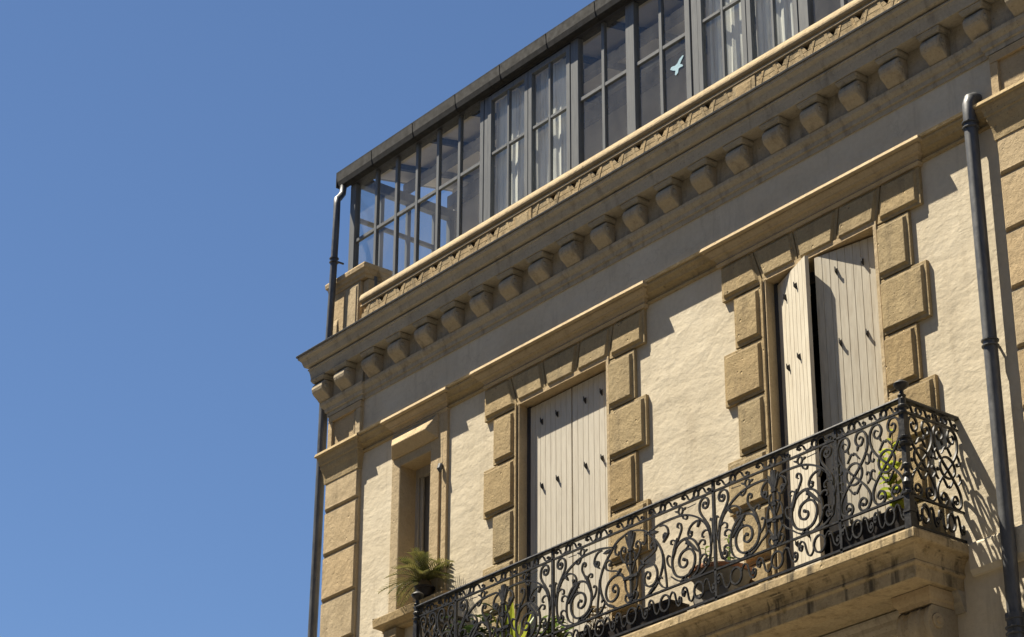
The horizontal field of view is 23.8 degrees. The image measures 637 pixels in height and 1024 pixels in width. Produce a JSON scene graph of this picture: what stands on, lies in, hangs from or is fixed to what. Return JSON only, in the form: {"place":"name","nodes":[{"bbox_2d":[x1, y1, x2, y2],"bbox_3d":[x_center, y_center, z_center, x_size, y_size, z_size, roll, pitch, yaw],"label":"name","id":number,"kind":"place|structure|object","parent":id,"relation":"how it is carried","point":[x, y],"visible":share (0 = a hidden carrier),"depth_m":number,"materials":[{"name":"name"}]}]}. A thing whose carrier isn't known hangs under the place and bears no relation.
{"place":"outdoors","nodes":[
{"label":"outdoors","id":0,"kind":"place"},
{"bbox_2d":[0,0,593,636],"label":"sky","id":1,"kind":"structure","parent":0,"point":[169,168],"materials":[{"name":"blue"}]},
{"label":"ground","id":2,"kind":"structure","parent":0,"visible":0},
{"bbox_2d":[296,0,1023,636],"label":"townhouse","id":3,"kind":"structure","parent":2,"relation":"on","point":[636,370],"depth_m":19.72,"materials":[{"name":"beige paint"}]},
{"bbox_2d":[308,405,327,636],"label":"drainpipe","id":4,"kind":"object","parent":3,"relation":"attached to","point":[317,541],"visible":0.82,"depth_m":24.02,"materials":[{"name":"metal"}]},
{"bbox_2d":[377,547,452,606],"bbox_3d":[-0.769,2.338,22.159,0.806,0.460,0.813,19,-32,-34],"label":"potted palm","id":5,"kind":"object","parent":3,"relation":"on","point":[423,574],"visible":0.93,"depth_m":22.08,"materials":[{"name":"plant"}]},
{"bbox_2d":[442,603,496,636],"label":"potted shrub","id":6,"kind":"object","parent":3,"relation":"on","point":[481,629],"visible":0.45,"depth_m":20.99,"materials":[{"name":"green plant"}]},
{"bbox_2d":[491,603,533,636],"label":"potted plant","id":7,"kind":"object","parent":3,"relation":"on","point":[512,615],"visible":0.42,"depth_m":20.53,"materials":[{"name":"green plant"}]},
{"bbox_2d":[531,615,573,636],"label":"potted plant","id":8,"kind":"object","parent":3,"relation":"on","point":[560,634],"visible":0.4,"depth_m":20.03,"materials":[{"name":"green plant"}]},
{"bbox_2d":[576,606,610,636],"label":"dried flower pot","id":9,"kind":"object","parent":3,"relation":"on","point":[591,626],"visible":0.53,"depth_m":19.58,"materials":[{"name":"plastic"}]},
{"bbox_2d":[336,0,851,286],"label":"rooftop conservatory","id":10,"kind":"object","parent":3,"relation":"on","point":[623,57],"visible":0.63,"depth_m":23.74,"materials":[{"name":"grey paint"}]},
{"bbox_2d":[325,184,346,338],"bbox_3d":[-1.813,-0.555,25.158,0.126,1.968,0.238,-17,-31,31],"label":"drainpipe","id":11,"kind":"object","parent":10,"relation":"attached to","point":[334,258],"visible":0.96,"depth_m":25.08,"materials":[{"name":"metal"}]},
{"bbox_2d":[360,194,434,268],"bbox_3d":[-1.161,-0.420,25.584,1.185,1.800,0.045,19,-32,-34],"label":"side window","id":12,"kind":"structure","parent":10,"relation":"in","point":[407,237],"depth_m":25.76,"materials":[{"name":"grey paint"}]},
{"bbox_2d":[355,116,479,286],"bbox_3d":[-0.956,-0.973,24.443,0.040,1.800,2.135,19,-32,-34],"label":"fixed window","id":13,"kind":"structure","parent":10,"relation":"in","point":[459,178],"depth_m":24.49,"materials":[{"name":"grey paint"}]},
{"bbox_2d":[495,86,523,213],"bbox_3d":[0.032,-1.471,23.407,0.027,1.700,0.627,19,-32,-34],"label":"curtain","id":14,"kind":"object","parent":10,"relation":"hanging from","point":[517,179],"visible":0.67,"depth_m":23.55,"materials":[{"name":"white fabric"}]},
{"bbox_2d":[487,44,571,218],"bbox_3d":[0.171,-1.694,23.187,0.052,1.550,1.262,19,-32,-34],"label":"casement window","id":15,"kind":"structure","parent":10,"relation":"in","point":[529,78],"depth_m":23.28,"materials":[{"name":"grey paint"}]},
{"bbox_2d":[536,58,566,189],"bbox_3d":[0.425,-1.686,22.960,0.028,1.700,0.632,19,-32,-34],"label":"curtain","id":16,"kind":"object","parent":10,"relation":"hanging from","point":[559,133],"visible":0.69,"depth_m":23.10,"materials":[{"name":"white fabric"}]},
{"bbox_2d":[580,22,625,149],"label":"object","id":17,"kind":"structure","parent":10,"relation":"in","point":[605,82],"depth_m":22.46,"materials":[{"name":"grey paint"}]},
{"bbox_2d":[636,0,684,114],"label":"fixed window","id":18,"kind":"structure","parent":10,"relation":"in","point":[663,47],"depth_m":21.87,"materials":[{"name":"grey paint"}]},
{"bbox_2d":[670,55,682,74],"bbox_3d":[1.473,-2.247,21.655,0.002,0.166,0.182,19,-32,-34],"label":"bird sticker","id":19,"kind":"object","parent":10,"relation":"attached to","point":[677,66],"visible":1,"depth_m":21.64,"materials":[{"name":"white plastic"}]},
{"bbox_2d":[705,0,742,85],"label":"curtain","id":20,"kind":"object","parent":10,"relation":"hanging from","point":[734,32],"visible":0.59,"depth_m":21.30,"materials":[{"name":"white fabric"}]},
{"bbox_2d":[697,0,799,91],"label":"casement window","id":21,"kind":"structure","parent":10,"relation":"in","point":[747,6],"depth_m":21.06,"materials":[{"name":"grey paint"}]},
{"bbox_2d":[755,0,793,56],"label":"curtain","id":22,"kind":"object","parent":10,"relation":"hanging from","point":[785,25],"visible":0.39,"depth_m":20.83,"materials":[{"name":"white fabric"}]},
{"bbox_2d":[840,0,846,6],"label":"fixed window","id":23,"kind":"structure","parent":10,"relation":"in","point":[843,2],"depth_m":20.04,"materials":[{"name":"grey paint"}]},
{"bbox_2d":[597,599,689,636],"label":"planter","id":24,"kind":"object","parent":3,"relation":"on","point":[674,607],"visible":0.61,"depth_m":19.00,"materials":[{"name":"plastic"}]},
{"bbox_2d":[688,534,753,608],"bbox_3d":[1.607,1.978,18.639,0.512,0.655,0.512,19,-32,-34],"label":"cactus bowl","id":25,"kind":"object","parent":3,"relation":"on","point":[726,572],"visible":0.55,"depth_m":18.47,"materials":[{"name":"ceramic"}]},
{"bbox_2d":[828,507,920,555],"bbox_3d":[2.599,1.585,17.350,0.244,0.240,0.704,19,-32,-34],"label":"planter","id":26,"kind":"object","parent":3,"relation":"on","point":[899,522],"visible":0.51,"depth_m":17.27,"materials":[{"name":"plastic"}]},
{"bbox_2d":[877,428,903,507],"bbox_3d":[2.774,1.283,17.508,0.311,0.932,0.294,19,-32,-34],"label":"potted vine","id":27,"kind":"object","parent":26,"relation":"in","point":[894,478],"visible":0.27,"depth_m":17.53,"materials":[{"name":"plant"}]},
{"bbox_2d":[962,92,1023,636],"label":"drainpipe","id":28,"kind":"object","parent":3,"relation":"attached to","point":[1014,614],"visible":1,"depth_m":17.20,"materials":[{"name":"metal"}]}
]}

